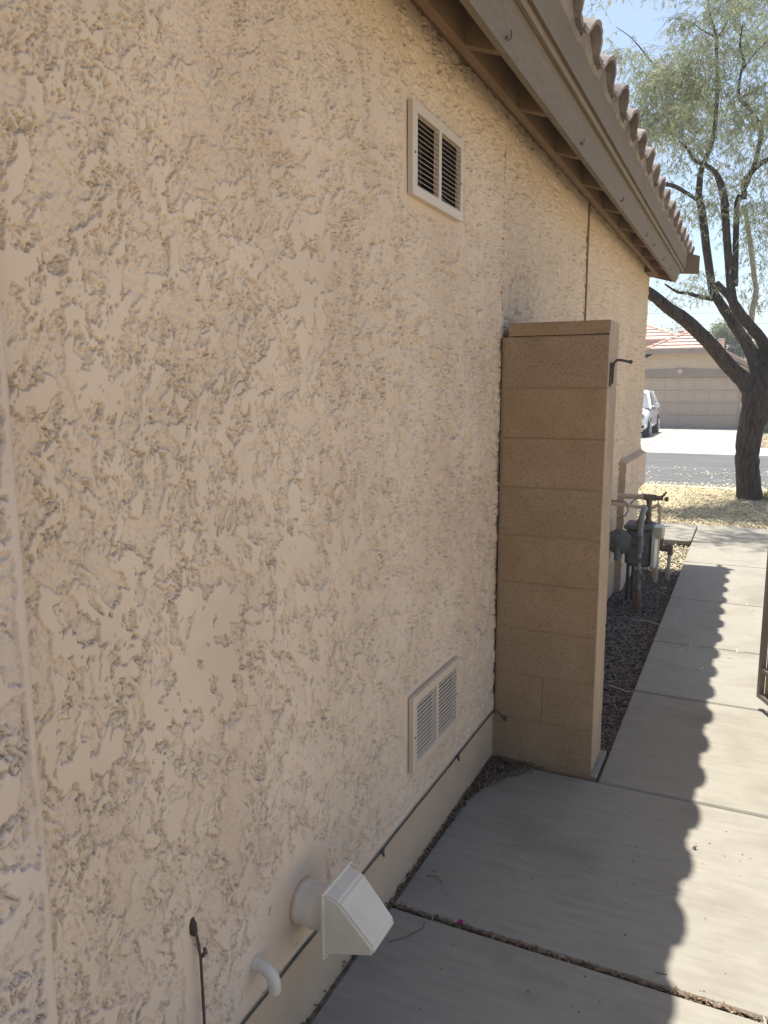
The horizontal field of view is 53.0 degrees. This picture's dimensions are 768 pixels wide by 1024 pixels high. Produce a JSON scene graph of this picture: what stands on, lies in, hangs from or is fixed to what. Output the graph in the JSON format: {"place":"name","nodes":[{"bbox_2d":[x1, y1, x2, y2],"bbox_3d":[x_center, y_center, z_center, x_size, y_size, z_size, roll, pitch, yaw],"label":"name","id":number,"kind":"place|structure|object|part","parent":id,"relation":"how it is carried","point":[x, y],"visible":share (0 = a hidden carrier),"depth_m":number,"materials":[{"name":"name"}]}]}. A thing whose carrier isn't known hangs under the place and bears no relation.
{"place":"outdoors","nodes":[
{"label":"outdoors","id":0,"kind":"place"},
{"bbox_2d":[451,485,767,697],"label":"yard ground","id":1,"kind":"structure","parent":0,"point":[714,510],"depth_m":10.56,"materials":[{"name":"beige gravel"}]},
{"bbox_2d":[0,0,699,1023],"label":"stucco house","id":2,"kind":"structure","parent":1,"relation":"on","point":[260,308],"depth_m":1.64,"materials":[{"name":"paint"}]},
{"bbox_2d":[189,917,207,1023],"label":"metal rod","id":3,"kind":"object","parent":2,"relation":"attached to","point":[193,929],"visible":1,"depth_m":1.54,"materials":[{"name":"black metal"}]},
{"bbox_2d":[250,955,280,995],"bbox_3d":[-0.268,1.048,1.745,0.079,0.066,0.034,4,10,25],"label":"drain elbow","id":4,"kind":"object","parent":2,"relation":"attached to","point":[267,970],"visible":1,"depth_m":1.73,"materials":[{"name":"white plastic"}]},
{"bbox_2d":[290,861,393,959],"bbox_3d":[-0.104,0.977,1.887,0.232,0.172,0.151,4,10,25],"label":"dryer vent hood","id":5,"kind":"object","parent":2,"relation":"attached to","point":[345,911],"visible":1,"depth_m":1.84,"materials":[{"name":"plastic"}]},
{"bbox_2d":[242,710,506,1023],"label":"ground cable","id":6,"kind":"object","parent":2,"relation":"attached to","point":[382,850],"visible":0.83,"depth_m":2.37,"materials":[{"name":"rubber"}]},
{"bbox_2d":[409,656,459,773],"bbox_3d":[0.123,0.695,2.728,0.148,0.260,0.440,4,10,25],"label":"vent grille","id":7,"kind":"object","parent":2,"relation":"attached to","point":[433,722],"visible":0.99,"depth_m":2.69,"materials":[{"name":"metal"}]},
{"bbox_2d":[408,99,463,221],"bbox_3d":[0.108,-1.080,2.421,0.148,0.255,0.428,4,10,25],"label":"vent grille","id":8,"kind":"object","parent":2,"relation":"attached to","point":[432,162],"visible":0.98,"depth_m":2.43,"materials":[{"name":"paint"}]},
{"bbox_2d":[611,493,647,517],"bbox_3d":[1.864,-0.042,5.876,0.305,0.197,0.113,0,9,4],"label":"bonding pipe","id":9,"kind":"object","parent":2,"relation":"attached to","point":[618,503],"visible":0.88,"depth_m":5.87,"materials":[{"name":"beige metal"}]},
{"bbox_2d":[609,492,668,613],"bbox_3d":[1.949,0.318,5.953,0.412,0.962,0.420,4,10,25],"label":"gas meter","id":10,"kind":"object","parent":2,"relation":"attached to","point":[636,542],"visible":0.97,"depth_m":5.88,"materials":[{"name":"metal"}]},
{"bbox_2d":[311,525,767,1023],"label":"side walkway","id":11,"kind":"structure","parent":1,"relation":"on","point":[689,751],"depth_m":2.62,"materials":[{"name":"concrete"}]},
{"bbox_2d":[388,922,424,941],"bbox_3d":[0.075,1.269,2.320,0.142,0.006,0.020,-7,11,-37],"label":"twig","id":12,"kind":"object","parent":11,"relation":"on","point":[408,935],"visible":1,"depth_m":2.31,"materials":[{"name":"brown wood"}]},
{"bbox_2d":[300,754,543,1023],"bbox_3d":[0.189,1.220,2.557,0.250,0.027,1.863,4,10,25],"label":"corner litter","id":13,"kind":"object","parent":11,"relation":"on","point":[491,760],"visible":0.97,"depth_m":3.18,"materials":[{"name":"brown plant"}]},
{"bbox_2d":[396,778,750,1012],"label":"slab crumbs","id":14,"kind":"object","parent":11,"relation":"on","point":[570,916],"visible":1,"depth_m":2.52,"materials":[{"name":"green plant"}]},
{"bbox_2d":[393,901,767,1023],"bbox_3d":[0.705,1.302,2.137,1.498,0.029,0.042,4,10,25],"label":"joint litter","id":15,"kind":"object","parent":11,"relation":"in","point":[688,996],"visible":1,"depth_m":2.19,"materials":[{"name":"brown plant"}]},
{"bbox_2d":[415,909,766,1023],"bbox_3d":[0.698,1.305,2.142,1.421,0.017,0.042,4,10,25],"label":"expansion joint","id":16,"kind":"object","parent":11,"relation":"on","point":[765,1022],"visible":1,"depth_m":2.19,"materials":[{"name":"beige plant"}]},
{"bbox_2d":[583,0,767,501],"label":"mesquite tree","id":17,"kind":"object","parent":1,"relation":"on","point":[692,88],"visible":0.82,"depth_m":11.11,"materials":[{"name":"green plant"}]},
{"bbox_2d":[657,522,696,546],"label":"front walk","id":18,"kind":"structure","parent":1,"relation":"on","point":[680,533],"depth_m":8.67,"materials":[{"name":"concrete"}]},
{"bbox_2d":[637,484,767,528],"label":"fallen leaves","id":19,"kind":"object","parent":1,"relation":"on","point":[703,506],"visible":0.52,"depth_m":10.90,"materials":[{"name":"yellow plant"}]},
{"bbox_2d":[759,488,767,501],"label":"weed tuft","id":20,"kind":"object","parent":1,"relation":"on","point":[765,496],"visible":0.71,"depth_m":11.38,"materials":[{"name":"plant"}]},
{"bbox_2d":[600,545,688,759],"bbox_3d":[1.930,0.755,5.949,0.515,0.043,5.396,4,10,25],"label":"gravel","id":21,"kind":"structure","parent":0,"point":[610,728],"depth_m":5.28,"materials":[{"name":"gravel"}]},
{"bbox_2d":[640,500,662,584],"bbox_3d":[2.309,0.267,6.725,0.210,0.776,0.044,4,10,25],"label":"standpipe","id":22,"kind":"object","parent":21,"relation":"on","point":[660,511],"visible":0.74,"depth_m":6.68,"materials":[{"name":"metal"}]},
{"bbox_2d":[652,537,672,579],"bbox_3d":[2.457,0.384,6.861,0.216,0.500,0.070,4,10,25],"label":"rusty elbow pipe","id":23,"kind":"object","parent":21,"relation":"on","point":[668,548],"visible":0.62,"depth_m":6.82,"materials":[{"name":"metal"}]},
{"bbox_2d":[635,543,689,574],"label":"fallen leaves","id":24,"kind":"object","parent":21,"relation":"on","point":[680,558],"visible":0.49,"depth_m":7.53,"materials":[{"name":"plant"}]},
{"bbox_2d":[582,0,767,359],"label":"sky","id":25,"kind":"structure","parent":0,"point":[628,17],"materials":[{"name":"blue"}]},
{"bbox_2d":[637,485,767,528],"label":"yard gravel","id":26,"kind":"structure","parent":0,"point":[692,507],"depth_m":10.68,"materials":[{"name":"beige gravel"}]},
{"bbox_2d":[640,427,767,452],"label":"driveway","id":27,"kind":"structure","parent":0,"point":[699,439],"depth_m":25.50,"materials":[{"name":"concrete"}]},
{"bbox_2d":[641,390,659,436],"bbox_3d":[9.202,-3.728,28.856,2.214,1.684,4.432,4,10,25],"label":"parked car","id":28,"kind":"object","parent":27,"relation":"on","point":[650,417],"visible":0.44,"depth_m":27.91,"materials":[{"name":"white paint"}]},
{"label":"windows","id":29,"kind":"part","parent":28,"relation":"part of","materials":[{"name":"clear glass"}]},
{"bbox_2d":[644,481,764,490],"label":"kerb","id":30,"kind":"structure","parent":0,"point":[692,487],"depth_m":13.23,"materials":[{"name":"grey concrete"}]},
{"bbox_2d":[644,452,767,489],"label":"street","id":31,"kind":"structure","parent":0,"point":[666,463],"depth_m":16.87,"materials":[{"name":"grey asphalt"}]},
{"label":"far yard ground","id":32,"kind":"structure","parent":0,"visible":0},
{"bbox_2d":[661,322,709,333],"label":"background tree","id":33,"kind":"object","parent":32,"relation":"on","point":[676,327],"visible":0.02,"depth_m":46.86,"materials":[{"name":"green plant"}]},
{"bbox_2d":[644,325,749,428],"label":"garage house","id":34,"kind":"structure","parent":32,"relation":"on","point":[689,383],"depth_m":33.20,"materials":[{"name":"beige paint"}]},
{"bbox_2d":[644,378,738,389],"bbox_3d":[12.826,-5.556,33.407,4.850,0.519,0.062,4,10,25],"label":"door section","id":35,"kind":"structure","parent":34,"relation":"in","point":[650,383],"depth_m":33.21,"materials":[{"name":"beige metal"}]},
{"bbox_2d":[652,390,739,402],"bbox_3d":[12.828,-5.028,33.492,4.850,0.519,0.062,4,10,25],"label":"door section","id":36,"kind":"structure","parent":34,"relation":"in","point":[686,396],"depth_m":33.12,"materials":[{"name":"beige metal"}]},
{"bbox_2d":[659,415,738,427],"bbox_3d":[12.831,-3.974,33.662,4.850,0.514,0.062,4,10,25],"label":"door section","id":37,"kind":"structure","parent":34,"relation":"in","point":[665,420],"depth_m":33.27,"materials":[{"name":"beige metal"}]},
{"bbox_2d":[658,403,739,415],"bbox_3d":[12.829,-4.499,33.577,4.850,0.519,0.062,4,10,25],"label":"door section","id":38,"kind":"structure","parent":34,"relation":"in","point":[665,408],"depth_m":33.19,"materials":[{"name":"beige metal"}]},
{"bbox_2d":[718,338,724,347],"bbox_3d":[15.996,-7.029,36.638,0.300,2.400,0.340,4,10,25],"label":"chimney","id":39,"kind":"object","parent":34,"relation":"on","point":[721,341],"visible":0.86,"depth_m":36.33,"materials":[{"name":"paint"}]},
{"bbox_2d":[709,318,744,358],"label":"background tree","id":40,"kind":"object","parent":32,"relation":"on","point":[726,333],"visible":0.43,"depth_m":40.91,"materials":[{"name":"green plant"}]},
{"bbox_2d":[738,340,757,360],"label":"background tree","id":41,"kind":"object","parent":32,"relation":"on","point":[754,342],"visible":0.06,"depth_m":41.49,"materials":[{"name":"green plant"}]},
{"bbox_2d":[738,421,767,433],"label":"shrub","id":42,"kind":"object","parent":32,"relation":"on","point":[765,431],"visible":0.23,"depth_m":29.02,"materials":[{"name":"green plant"}]},
{"bbox_2d":[760,433,767,447],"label":"gravel","id":43,"kind":"structure","parent":32,"relation":"on","point":[764,439],"depth_m":24.71,"materials":[{"name":"beige gravel"}]},
{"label":"soil","id":44,"kind":"structure","parent":0,"visible":0},
{"bbox_2d":[492,319,618,782],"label":"block wall","id":45,"kind":"structure","parent":44,"relation":"on","point":[558,403],"depth_m":3.18,"materials":[{"name":"paint"}]},
{"bbox_2d":[609,359,632,385],"bbox_3d":[0.921,-0.542,2.994,0.085,0.106,0.032,4,10,22],"label":"gate latch","id":46,"kind":"object","parent":45,"relation":"attached to","point":[611,373],"visible":1,"depth_m":3.00,"materials":[{"name":"metal"}]},
{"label":"ground","id":47,"kind":"structure","parent":0,"visible":0},
{"bbox_2d":[643,449,767,455],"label":"kerb","id":48,"kind":"structure","parent":47,"relation":"on","point":[696,452],"depth_m":21.09,"materials":[{"name":"concrete"}]},
{"bbox_3d":[1.973,0.281,2.787,0.070,2.000,0.140,4,10,25],"label":"gate post","id":49,"kind":"object","parent":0,"visible":0},
{"bbox_2d":[756,552,767,705],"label":"side gate","id":50,"kind":"structure","parent":49,"relation":"attached to","point":[762,685],"depth_m":3.88,"materials":[{"name":"beige metal"}]}
]}

